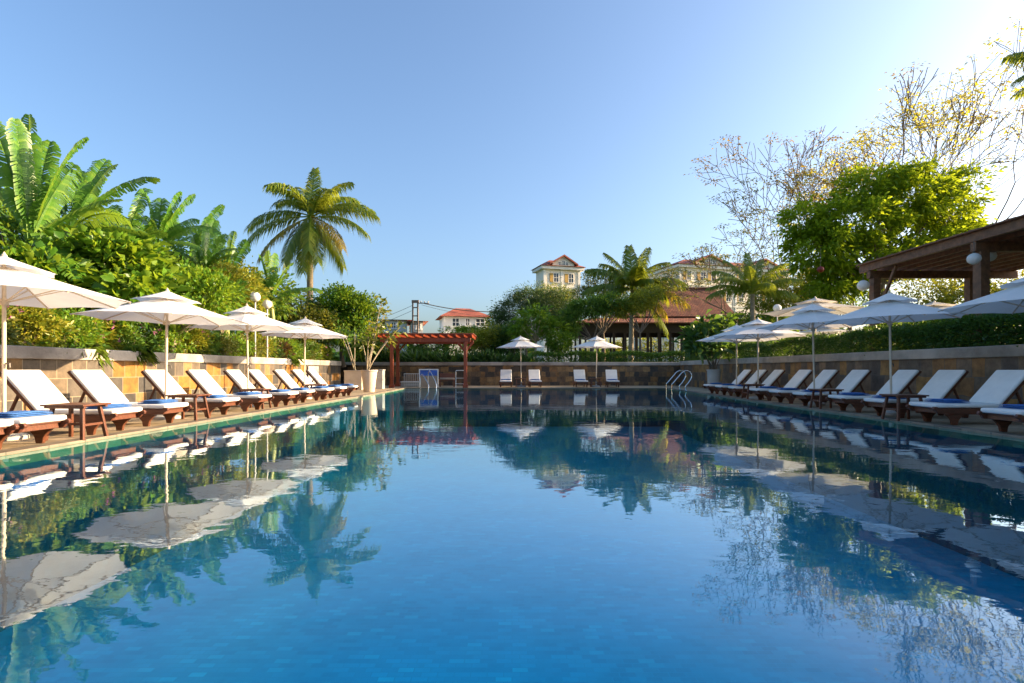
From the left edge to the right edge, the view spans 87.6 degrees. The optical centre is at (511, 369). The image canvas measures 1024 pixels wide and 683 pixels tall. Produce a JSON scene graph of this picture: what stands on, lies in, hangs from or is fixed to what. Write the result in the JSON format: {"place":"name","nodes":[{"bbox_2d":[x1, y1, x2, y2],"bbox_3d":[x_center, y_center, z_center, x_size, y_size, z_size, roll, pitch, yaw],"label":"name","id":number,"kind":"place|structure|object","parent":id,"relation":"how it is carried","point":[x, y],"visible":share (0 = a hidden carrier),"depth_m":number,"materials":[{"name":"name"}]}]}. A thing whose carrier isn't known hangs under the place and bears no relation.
{"place":"outdoors","nodes":[
{"label":"outdoors","id":0,"kind":"place"},
{"bbox_2d":[0,495,1023,682],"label":"pool floor","id":1,"kind":"structure","parent":0,"point":[516,590],"depth_m":6.67,"materials":[{"name":"tile"}]},
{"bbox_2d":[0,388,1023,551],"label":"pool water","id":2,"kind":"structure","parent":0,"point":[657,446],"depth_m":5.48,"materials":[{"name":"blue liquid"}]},
{"bbox_2d":[0,517,1023,631],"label":"pool side","id":3,"kind":"structure","parent":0,"point":[38,578],"depth_m":7.15,"materials":[{"name":"tile"}]},
{"bbox_2d":[0,0,1023,357],"label":"sky","id":4,"kind":"structure","parent":0,"point":[490,142],"materials":[{"name":"blue"}]},
{"bbox_2d":[1,386,1023,455],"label":"pool deck","id":5,"kind":"structure","parent":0,"point":[970,421],"depth_m":10.57,"materials":[{"name":"stone"}]},
{"bbox_2d":[0,415,71,449],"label":"sun lounger","id":6,"kind":"object","parent":5,"relation":"on","point":[40,428],"visible":0.82,"depth_m":6.60,"materials":[{"name":"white wood"}]},
{"bbox_2d":[0,252,130,440],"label":"patio umbrella","id":7,"kind":"object","parent":5,"relation":"on","point":[22,284],"visible":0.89,"depth_m":7.39,"materials":[{"name":"fabric"}]},
{"bbox_2d":[0,370,145,434],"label":"sun lounger","id":8,"kind":"object","parent":5,"relation":"on","point":[33,390],"visible":0.64,"depth_m":7.85,"materials":[{"name":"white fabric"}]},
{"bbox_2d":[40,402,110,440],"bbox_3d":[-5.979,0.710,7.330,0.581,0.484,0.500,0,0,0],"label":"side table","id":9,"kind":"object","parent":5,"relation":"on","point":[72,406],"visible":0.92,"depth_m":7.32,"materials":[{"name":"brown wood"}]},
{"bbox_2d":[67,370,191,425],"bbox_3d":[-6.702,0.477,9.210,2.007,0.942,0.644,0,0,2],"label":"sun lounger","id":10,"kind":"object","parent":5,"relation":"on","point":[99,386],"visible":0.54,"depth_m":9.07,"materials":[{"name":"white fabric"}]},
{"bbox_2d":[70,288,248,419],"bbox_3d":[-6.703,-0.319,10.352,2.716,2.535,2.716,1,0,-13],"label":"patio umbrella","id":11,"kind":"object","parent":5,"relation":"on","point":[166,307],"visible":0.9,"depth_m":10.30,"materials":[{"name":"fabric"}]},
{"bbox_2d":[0,345,340,411],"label":"stone wall","id":12,"kind":"structure","parent":5,"relation":"on","point":[126,377],"depth_m":12.87,"materials":[{"name":"stone"}]},
{"bbox_2d":[71,341,114,371],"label":"hanging tuft","id":13,"kind":"object","parent":12,"relation":"on","point":[101,350],"visible":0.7,"depth_m":11.69,"materials":[{"name":"green plant"}]},
{"bbox_2d":[120,345,160,366],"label":"hanging tuft","id":14,"kind":"object","parent":12,"relation":"on","point":[148,355],"visible":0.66,"depth_m":13.05,"materials":[{"name":"green plant"}]},
{"bbox_2d":[165,394,211,419],"bbox_3d":[-6.080,0.710,10.050,0.581,0.484,0.500,0,0,0],"label":"side table","id":15,"kind":"object","parent":5,"relation":"on","point":[193,396],"visible":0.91,"depth_m":10.00,"materials":[{"name":"brown wood"}]},
{"bbox_2d":[141,370,242,416],"bbox_3d":[-6.678,0.477,10.948,2.007,0.942,0.644,0,0,1],"label":"sun lounger","id":16,"kind":"object","parent":5,"relation":"on","point":[155,379],"visible":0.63,"depth_m":10.71,"materials":[{"name":"white fabric"}]},
{"bbox_2d":[185,370,273,411],"bbox_3d":[-6.635,0.477,12.334,2.007,0.942,0.644,0,0,1],"label":"sun lounger","id":17,"kind":"object","parent":5,"relation":"on","point":[204,382],"visible":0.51,"depth_m":12.11,"materials":[{"name":"white fabric"}]},
{"bbox_2d":[186,304,303,406],"bbox_3d":[-6.731,-0.368,13.584,2.509,2.632,2.509,0,1,2],"label":"patio umbrella","id":18,"kind":"object","parent":5,"relation":"on","point":[256,320],"visible":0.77,"depth_m":13.56,"materials":[{"name":"fabric"}]},
{"bbox_2d":[223,370,300,406],"bbox_3d":[-6.599,0.477,13.843,2.007,0.942,0.644,0,0,1],"label":"sun lounger","id":19,"kind":"object","parent":5,"relation":"on","point":[238,378],"visible":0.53,"depth_m":13.60,"materials":[{"name":"white fabric"}]},
{"bbox_2d":[246,370,316,403],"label":"sun lounger","id":20,"kind":"object","parent":5,"relation":"on","point":[259,378],"visible":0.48,"depth_m":14.81,"materials":[{"name":"white fabric"}]},
{"bbox_2d":[258,316,347,398],"bbox_3d":[-6.705,-0.388,17.262,2.639,2.673,2.639,1,-1,-19],"label":"patio umbrella","id":21,"kind":"object","parent":5,"relation":"on","point":[312,329],"visible":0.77,"depth_m":17.21,"materials":[{"name":"fabric"}]},
{"bbox_2d":[272,370,335,400],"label":"sun lounger","id":22,"kind":"object","parent":5,"relation":"on","point":[286,379],"visible":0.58,"depth_m":16.31,"materials":[{"name":"white fabric"}]},
{"bbox_2d":[360,370,377,391],"bbox_3d":[-6.050,0.483,22.600,0.710,0.930,0.710,0,0,0],"label":"tall pot","id":23,"kind":"object","parent":5,"relation":"on","point":[369,379],"visible":0.98,"depth_m":22.36,"materials":[{"name":"ceramic"}]},
{"bbox_2d":[351,295,406,369],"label":"potted plant","id":24,"kind":"object","parent":23,"relation":"in","point":[383,311],"visible":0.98,"depth_m":22.47,"materials":[{"name":"green plant"}]},
{"bbox_2d":[375,333,476,387],"bbox_3d":[-4.562,-0.460,28.925,5.176,2.820,3.150,0,0,0],"label":"red pergola","id":25,"kind":"object","parent":5,"relation":"on","point":[458,339],"visible":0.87,"depth_m":27.69,"materials":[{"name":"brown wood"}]},
{"bbox_2d":[340,362,679,385],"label":"stone wall","id":26,"kind":"structure","parent":5,"relation":"on","point":[628,373],"depth_m":31.60,"materials":[{"name":"stone"}]},
{"bbox_2d":[0,388,1023,455],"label":"pool edge","id":27,"kind":"object","parent":5,"relation":"on","point":[116,434],"visible":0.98,"depth_m":9.11,"materials":[{"name":"stone"}]},
{"bbox_2d":[571,336,621,386],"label":"patio umbrella","id":28,"kind":"object","parent":5,"relation":"on","point":[596,343],"visible":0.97,"depth_m":28.65,"materials":[{"name":"fabric"}]},
{"bbox_2d":[706,369,720,390],"bbox_3d":[9.150,0.473,24.200,0.630,0.950,0.630,0,0,0],"label":"grey pot","id":29,"kind":"object","parent":5,"relation":"on","point":[713,375],"visible":0.81,"depth_m":23.96,"materials":[{"name":"ceramic"}]},
{"bbox_2d":[670,309,743,368],"bbox_3d":[9.069,-1.318,24.195,3.374,2.760,2.408,0,0,-23],"label":"potted plant","id":30,"kind":"object","parent":29,"relation":"in","point":[691,344],"visible":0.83,"depth_m":23.92,"materials":[{"name":"green plant"}]},
{"bbox_2d":[697,323,778,394],"bbox_3d":[8.371,-0.389,19.891,2.716,2.673,2.716,0,0,-3],"label":"patio umbrella","id":31,"kind":"object","parent":5,"relation":"on","point":[713,339],"visible":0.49,"depth_m":20.04,"materials":[{"name":"fabric"}]},
{"bbox_2d":[726,370,784,397],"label":"sun lounger","id":32,"kind":"object","parent":5,"relation":"on","point":[773,377],"visible":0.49,"depth_m":17.99,"materials":[{"name":"white fabric"}]},
{"bbox_2d":[712,317,806,398],"bbox_3d":[8.001,-0.382,17.357,2.794,2.659,2.794,0,0,-17],"label":"patio umbrella","id":33,"kind":"object","parent":5,"relation":"on","point":[748,331],"visible":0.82,"depth_m":17.33,"materials":[{"name":"fabric"}]},
{"bbox_2d":[747,370,812,400],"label":"sun lounger","id":34,"kind":"object","parent":5,"relation":"on","point":[798,378],"visible":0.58,"depth_m":16.31,"materials":[{"name":"white fabric"}]},
{"bbox_2d":[766,370,839,403],"bbox_3d":[8.346,0.477,15.090,2.007,0.942,0.644,0,0,-1],"label":"sun lounger","id":35,"kind":"object","parent":5,"relation":"on","point":[824,379],"visible":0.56,"depth_m":14.86,"materials":[{"name":"white fabric"}]},
{"bbox_2d":[756,301,864,405],"bbox_3d":[8.056,-0.437,14.262,2.587,2.770,2.587,-1,-1,2],"label":"patio umbrella","id":36,"kind":"object","parent":5,"relation":"on","point":[812,317],"visible":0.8,"depth_m":14.24,"materials":[{"name":"fabric"}]},
{"bbox_2d":[790,370,871,406],"bbox_3d":[8.297,0.477,13.695,2.007,0.942,0.644,0,0,-1],"label":"sun lounger","id":37,"kind":"object","parent":5,"relation":"on","point":[853,380],"visible":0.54,"depth_m":13.49,"materials":[{"name":"white fabric"}]},
{"bbox_2d":[679,344,1023,403],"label":"stone wall","id":38,"kind":"structure","parent":5,"relation":"on","point":[977,365],"depth_m":14.26,"materials":[{"name":"stone"}]},
{"bbox_2d":[825,370,921,412],"bbox_3d":[8.239,0.477,11.999,2.007,0.942,0.644,0,0,2],"label":"sun lounger","id":39,"kind":"object","parent":5,"relation":"on","point":[902,380],"visible":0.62,"depth_m":11.79,"materials":[{"name":"white fabric"}]},
{"bbox_2d":[822,290,968,414],"bbox_3d":[7.993,-0.367,11.274,2.458,2.632,2.458,-1,0,-11],"label":"patio umbrella","id":40,"kind":"object","parent":5,"relation":"on","point":[889,308],"visible":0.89,"depth_m":11.17,"materials":[{"name":"fabric"}]},
{"bbox_2d":[879,394,928,420],"bbox_3d":[7.351,0.710,10.020,0.581,0.484,0.500,0,0,0],"label":"side table","id":41,"kind":"object","parent":5,"relation":"on","point":[906,396],"visible":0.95,"depth_m":10.00,"materials":[{"name":"brown wood"}]},
{"bbox_2d":[861,370,968,417],"bbox_3d":[8.192,0.477,10.711,2.007,0.942,0.644,0,0,-2],"label":"sun lounger","id":42,"kind":"object","parent":5,"relation":"on","point":[941,384],"visible":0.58,"depth_m":10.57,"materials":[{"name":"white fabric"}]},
{"bbox_2d":[905,370,1023,424],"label":"sun lounger","id":43,"kind":"object","parent":5,"relation":"on","point":[997,388],"visible":0.77,"depth_m":9.18,"materials":[{"name":"white fabric"}]},
{"bbox_2d":[938,277,1023,424],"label":"patio umbrella","id":44,"kind":"object","parent":5,"relation":"on","point":[1009,299],"visible":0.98,"depth_m":9.71,"materials":[{"name":"fabric"}]},
{"bbox_2d":[976,408,1023,431],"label":"sun lounger","id":45,"kind":"object","parent":5,"relation":"on","point":[1003,419],"visible":1,"depth_m":7.92,"materials":[{"name":"brown wood"}]},
{"label":"garden ground","id":46,"kind":"structure","parent":0,"visible":0},
{"bbox_2d":[0,306,31,345],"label":"garden shrub","id":47,"kind":"object","parent":46,"relation":"on","point":[11,334],"visible":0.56,"depth_m":10.11,"materials":[{"name":"green plant"}]},
{"bbox_2d":[0,305,86,347],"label":"garden shrub","id":48,"kind":"object","parent":46,"relation":"on","point":[36,323],"visible":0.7,"depth_m":10.72,"materials":[{"name":"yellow plant"}]},
{"bbox_2d":[0,240,118,345],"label":"broadleaf tree","id":49,"kind":"object","parent":46,"relation":"on","point":[30,256],"visible":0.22,"depth_m":12.33,"materials":[{"name":"green plant"}]},
{"bbox_2d":[0,114,122,345],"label":"banana plant","id":50,"kind":"object","parent":46,"relation":"on","point":[29,195],"visible":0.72,"depth_m":13.62,"materials":[{"name":"green plant"}]},
{"bbox_2d":[15,307,118,348],"bbox_3d":[-9.756,-0.773,11.709,1.505,1.338,1.620,0,0,0],"label":"garden shrub","id":51,"kind":"object","parent":46,"relation":"on","point":[84,322],"visible":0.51,"depth_m":11.78,"materials":[{"name":"green plant"}]},
{"bbox_2d":[0,142,159,345],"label":"banana plant","id":52,"kind":"object","parent":46,"relation":"on","point":[90,190],"visible":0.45,"depth_m":15.39,"materials":[{"name":"green plant"}]},
{"bbox_2d":[58,308,128,349],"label":"garden shrub","id":53,"kind":"object","parent":46,"relation":"on","point":[112,341],"visible":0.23,"depth_m":12.80,"materials":[{"name":"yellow plant"}]},
{"bbox_2d":[0,186,190,336],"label":"broadleaf tree","id":54,"kind":"object","parent":46,"relation":"on","point":[4,235],"visible":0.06,"depth_m":17.31,"materials":[{"name":"green plant"}]},
{"bbox_2d":[6,222,197,330],"bbox_3d":[-10.468,-1.899,14.087,4.435,3.602,3.566,0,0,0],"label":"broadleaf tree","id":55,"kind":"object","parent":46,"relation":"on","point":[129,266],"visible":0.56,"depth_m":13.28,"materials":[{"name":"green plant"}]},
{"bbox_2d":[100,320,156,349],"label":"garden shrub","id":56,"kind":"object","parent":46,"relation":"on","point":[128,335],"visible":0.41,"depth_m":13.37,"materials":[{"name":"green plant"}]},
{"bbox_2d":[97,192,167,349],"bbox_3d":[-12.387,-3.043,17.045,3.344,5.781,1.769,0,0,-6],"label":"banana plant","id":57,"kind":"object","parent":46,"relation":"on","point":[134,212],"visible":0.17,"depth_m":17.21,"materials":[{"name":"green plant"}]},
{"bbox_2d":[121,325,169,352],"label":"garden shrub","id":58,"kind":"object","parent":46,"relation":"on","point":[159,344],"visible":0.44,"depth_m":14.41,"materials":[{"name":"green plant"}]},
{"bbox_2d":[105,188,220,329],"bbox_3d":[-11.749,-3.147,17.568,3.301,5.989,2.654,0,0,0],"label":"banana plant","id":59,"kind":"object","parent":46,"relation":"on","point":[164,224],"visible":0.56,"depth_m":18.15,"materials":[{"name":"green plant"}]},
{"bbox_2d":[136,323,196,353],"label":"garden shrub","id":60,"kind":"object","parent":46,"relation":"on","point":[172,333],"visible":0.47,"depth_m":15.23,"materials":[{"name":"green plant"}]},
{"bbox_2d":[152,204,224,331],"bbox_3d":[-12.242,-3.170,20.261,3.823,6.036,1.386,0,0,18],"label":"banana plant","id":61,"kind":"object","parent":46,"relation":"on","point":[219,209],"visible":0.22,"depth_m":20.07,"materials":[{"name":"green plant"}]},
{"bbox_2d":[168,324,214,354],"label":"garden shrub","id":62,"kind":"object","parent":46,"relation":"on","point":[199,337],"visible":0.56,"depth_m":16.17,"materials":[{"name":"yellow plant"}]},
{"bbox_2d":[138,246,256,352],"bbox_3d":[-9.952,-1.986,15.513,4.666,3.778,3.530,0,0,0],"label":"broadleaf tree","id":63,"kind":"object","parent":46,"relation":"on","point":[213,287],"visible":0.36,"depth_m":15.16,"materials":[{"name":"green plant"}]},
{"bbox_2d":[177,219,239,298],"bbox_3d":[-10.978,-2.870,19.062,3.667,5.433,1.408,0,0,44],"label":"banana plant","id":64,"kind":"object","parent":46,"relation":"on","point":[210,252],"visible":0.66,"depth_m":19.00,"materials":[{"name":"green plant"}]},
{"bbox_2d":[120,209,313,320],"bbox_3d":[-14.097,-3.315,24.374,9.601,6.447,5.797,0,0,-23],"label":"broadleaf tree","id":65,"kind":"object","parent":46,"relation":"on","point":[282,306],"visible":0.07,"depth_m":25.27,"materials":[{"name":"green plant"}]},
{"bbox_2d":[188,231,250,354],"bbox_3d":[-12.306,-3.072,22.424,3.087,5.833,1.580,0,0,-14],"label":"banana plant","id":66,"kind":"object","parent":46,"relation":"on","point":[243,243],"visible":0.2,"depth_m":22.52,"materials":[{"name":"green plant"}]},
{"bbox_2d":[168,255,276,352],"bbox_3d":[-11.112,-2.293,20.272,4.515,4.412,4.159,0,0,19],"label":"broadleaf tree","id":67,"kind":"object","parent":46,"relation":"on","point":[252,280],"visible":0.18,"depth_m":19.84,"materials":[{"name":"green plant"}]},
{"bbox_2d":[248,250,323,339],"bbox_3d":[-10.214,-2.759,23.270,3.622,5.202,2.858,0,0,0],"label":"banana plant","id":68,"kind":"object","parent":46,"relation":"on","point":[269,282],"visible":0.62,"depth_m":23.47,"materials":[{"name":"green plant"}]},
{"bbox_2d":[243,287,345,349],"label":"broadleaf tree","id":69,"kind":"object","parent":46,"relation":"on","point":[303,312],"visible":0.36,"depth_m":27.24,"materials":[{"name":"green plant"}]},
{"bbox_2d":[243,167,380,306],"bbox_3d":[-13.578,-7.024,36.160,9.390,13.915,6.654,0,0,0],"label":"coconut palm","id":70,"kind":"object","parent":46,"relation":"on","point":[309,237],"visible":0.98,"depth_m":35.34,"materials":[{"name":"green plant"}]},
{"bbox_2d":[295,279,386,367],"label":"broadleaf tree","id":71,"kind":"object","parent":46,"relation":"on","point":[354,309],"visible":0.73,"depth_m":28.41,"materials":[{"name":"green plant"}]},
{"bbox_2d":[381,329,476,354],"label":"broadleaf tree","id":72,"kind":"object","parent":46,"relation":"on","point":[412,347],"visible":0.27,"depth_m":45.73,"materials":[{"name":"green plant"}]},
{"bbox_2d":[436,308,488,354],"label":"house","id":73,"kind":"structure","parent":46,"relation":"on","point":[451,318],"depth_m":70.00,"materials":[{"name":"white paint"}]},
{"bbox_2d":[456,320,501,352],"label":"broadleaf tree","id":74,"kind":"object","parent":46,"relation":"on","point":[484,334],"visible":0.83,"depth_m":33.79,"materials":[{"name":"green plant"}]},
{"bbox_2d":[478,321,527,355],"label":"broadleaf tree","id":75,"kind":"object","parent":46,"relation":"on","point":[504,337],"visible":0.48,"depth_m":34.28,"materials":[{"name":"green plant"}]},
{"bbox_2d":[0,320,1018,361],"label":"woods","id":76,"kind":"object","parent":46,"relation":"on","point":[530,351],"depth_m":143.84,"materials":[{"name":"green plant"}]},
{"bbox_2d":[486,280,587,355],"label":"feathery tree","id":77,"kind":"object","parent":46,"relation":"on","point":[503,315],"visible":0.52,"depth_m":53.37,"materials":[{"name":"green plant"}]},
{"bbox_2d":[506,299,573,360],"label":"broadleaf tree","id":78,"kind":"object","parent":46,"relation":"on","point":[550,322],"visible":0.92,"depth_m":33.25,"materials":[{"name":"green plant"}]},
{"bbox_2d":[530,254,585,361],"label":"hotel building","id":79,"kind":"structure","parent":46,"relation":"on","point":[564,269],"depth_m":104.85,"materials":[{"name":"beige paint"}]},
{"bbox_2d":[541,327,578,360],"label":"broadleaf tree","id":80,"kind":"object","parent":46,"relation":"on","point":[563,346],"visible":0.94,"depth_m":32.76,"materials":[{"name":"green plant"}]},
{"bbox_2d":[549,291,633,360],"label":"broadleaf tree","id":81,"kind":"object","parent":46,"relation":"on","point":[580,308],"visible":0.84,"depth_m":33.81,"materials":[{"name":"green plant"}]},
{"bbox_2d":[570,269,630,353],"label":"broadleaf tree","id":82,"kind":"object","parent":46,"relation":"on","point":[587,286],"visible":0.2,"depth_m":50.92,"materials":[{"name":"green plant"}]},
{"bbox_2d":[533,349,693,361],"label":"clipped hedge","id":83,"kind":"object","parent":46,"relation":"on","point":[627,353],"visible":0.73,"depth_m":32.07,"materials":[{"name":"green plant"}]},
{"bbox_2d":[573,338,683,361],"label":"hedge","id":84,"kind":"object","parent":46,"relation":"on","point":[618,343],"visible":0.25,"depth_m":75.74,"materials":[{"name":"green plant"}]},
{"bbox_2d":[581,244,690,361],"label":"coconut palm","id":85,"kind":"object","parent":46,"relation":"on","point":[635,275],"visible":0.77,"depth_m":47.81,"materials":[{"name":"green plant"}]},
{"bbox_2d":[607,283,667,360],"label":"broadleaf tree","id":86,"kind":"object","parent":46,"relation":"on","point":[646,295],"visible":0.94,"depth_m":34.34,"materials":[{"name":"green plant"}]},
{"bbox_2d":[570,287,744,361],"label":"garden pavilion","id":87,"kind":"structure","parent":46,"relation":"on","point":[677,319],"depth_m":55.28,"materials":[{"name":"tile"}]},
{"bbox_2d":[634,254,788,361],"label":"hotel building","id":88,"kind":"structure","parent":46,"relation":"on","point":[681,264],"depth_m":108.92,"materials":[{"name":"beige paint"}]},
{"bbox_2d":[653,212,786,355],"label":"bare tree","id":89,"kind":"object","parent":46,"relation":"on","point":[668,274],"visible":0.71,"depth_m":43.46,"materials":[{"name":"brown plant"}]},
{"bbox_2d":[658,240,782,316],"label":"bare tree","id":90,"kind":"object","parent":46,"relation":"on","point":[715,256],"visible":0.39,"depth_m":45.37,"materials":[{"name":"brown plant"}]},
{"bbox_2d":[712,308,793,341],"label":"broadleaf tree","id":91,"kind":"object","parent":46,"relation":"on","point":[740,320],"visible":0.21,"depth_m":33.92,"materials":[{"name":"green plant"}]},
{"bbox_2d":[705,252,803,357],"bbox_3d":[14.933,-3.766,33.079,5.621,7.399,4.868,0,0,30],"label":"coconut palm","id":92,"kind":"object","parent":46,"relation":"on","point":[753,285],"visible":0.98,"depth_m":32.76,"materials":[{"name":"green plant"}]},
{"bbox_2d":[706,169,843,340],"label":"bare tree","id":93,"kind":"object","parent":46,"relation":"on","point":[733,209],"visible":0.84,"depth_m":41.90,"materials":[{"name":"brown plant"}]},
{"bbox_2d":[737,269,816,355],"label":"broadleaf tree","id":94,"kind":"object","parent":46,"relation":"on","point":[765,304],"visible":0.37,"depth_m":39.47,"materials":[{"name":"green plant"}]},
{"bbox_2d":[684,127,913,346],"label":"bare tree","id":95,"kind":"object","parent":46,"relation":"on","point":[799,166],"visible":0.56,"depth_m":48.98,"materials":[{"name":"brown plant"}]},
{"bbox_2d":[764,296,863,352],"bbox_3d":[10.794,-1.439,19.000,3.234,2.337,3.234,0,0,0],"label":"patio umbrella","id":96,"kind":"object","parent":46,"relation":"on","point":[839,308],"visible":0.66,"depth_m":19.00,"materials":[{"name":"beige fabric"}]},
{"bbox_2d":[789,272,893,353],"bbox_3d":[23.032,-3.795,37.786,6.994,7.399,4.466,0,0,0],"label":"broadleaf tree","id":97,"kind":"object","parent":46,"relation":"on","point":[800,299],"visible":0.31,"depth_m":37.26,"materials":[{"name":"green plant"}]},
{"bbox_2d":[683,312,1023,360],"bbox_3d":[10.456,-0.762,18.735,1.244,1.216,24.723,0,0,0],"label":"clipped hedge","id":98,"kind":"object","parent":46,"relation":"on","point":[933,333],"visible":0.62,"depth_m":13.95,"materials":[{"name":"green plant"}]},
{"bbox_2d":[771,148,1007,303],"bbox_3d":[25.918,-7.782,37.228,16.232,15.357,7.930,0,0,0],"label":"broadleaf tree","id":99,"kind":"object","parent":46,"relation":"on","point":[925,211],"visible":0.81,"depth_m":35.84,"materials":[{"name":"green plant"}]},
{"bbox_2d":[776,17,1023,341],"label":"bare tree","id":100,"kind":"object","parent":46,"relation":"on","point":[932,108],"visible":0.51,"depth_m":43.51,"materials":[{"name":"yellow plant"}]},
{"bbox_2d":[777,63,1023,301],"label":"bare tree","id":101,"kind":"object","parent":46,"relation":"on","point":[923,126],"visible":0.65,"depth_m":43.53,"materials":[{"name":"yellow plant"}]},
{"bbox_2d":[791,62,1023,350],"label":"bare tree","id":102,"kind":"object","parent":46,"relation":"on","point":[903,126],"visible":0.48,"depth_m":42.15,"materials":[{"name":"yellow plant"}]},
{"bbox_2d":[856,214,1023,351],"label":"timber pergola","id":103,"kind":"object","parent":46,"relation":"on","point":[944,258],"visible":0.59,"depth_m":14.37,"materials":[{"name":"brown wood"}]},
{"bbox_2d":[882,269,1023,304],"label":"broadleaf tree","id":104,"kind":"object","parent":46,"relation":"on","point":[952,295],"visible":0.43,"depth_m":31.44,"materials":[{"name":"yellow plant"}]},
{"bbox_2d":[1000,51,1023,103],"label":"coconut palm","id":105,"kind":"object","parent":46,"relation":"on","point":[1014,58],"visible":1,"depth_m":24.95,"materials":[{"name":"green plant"}]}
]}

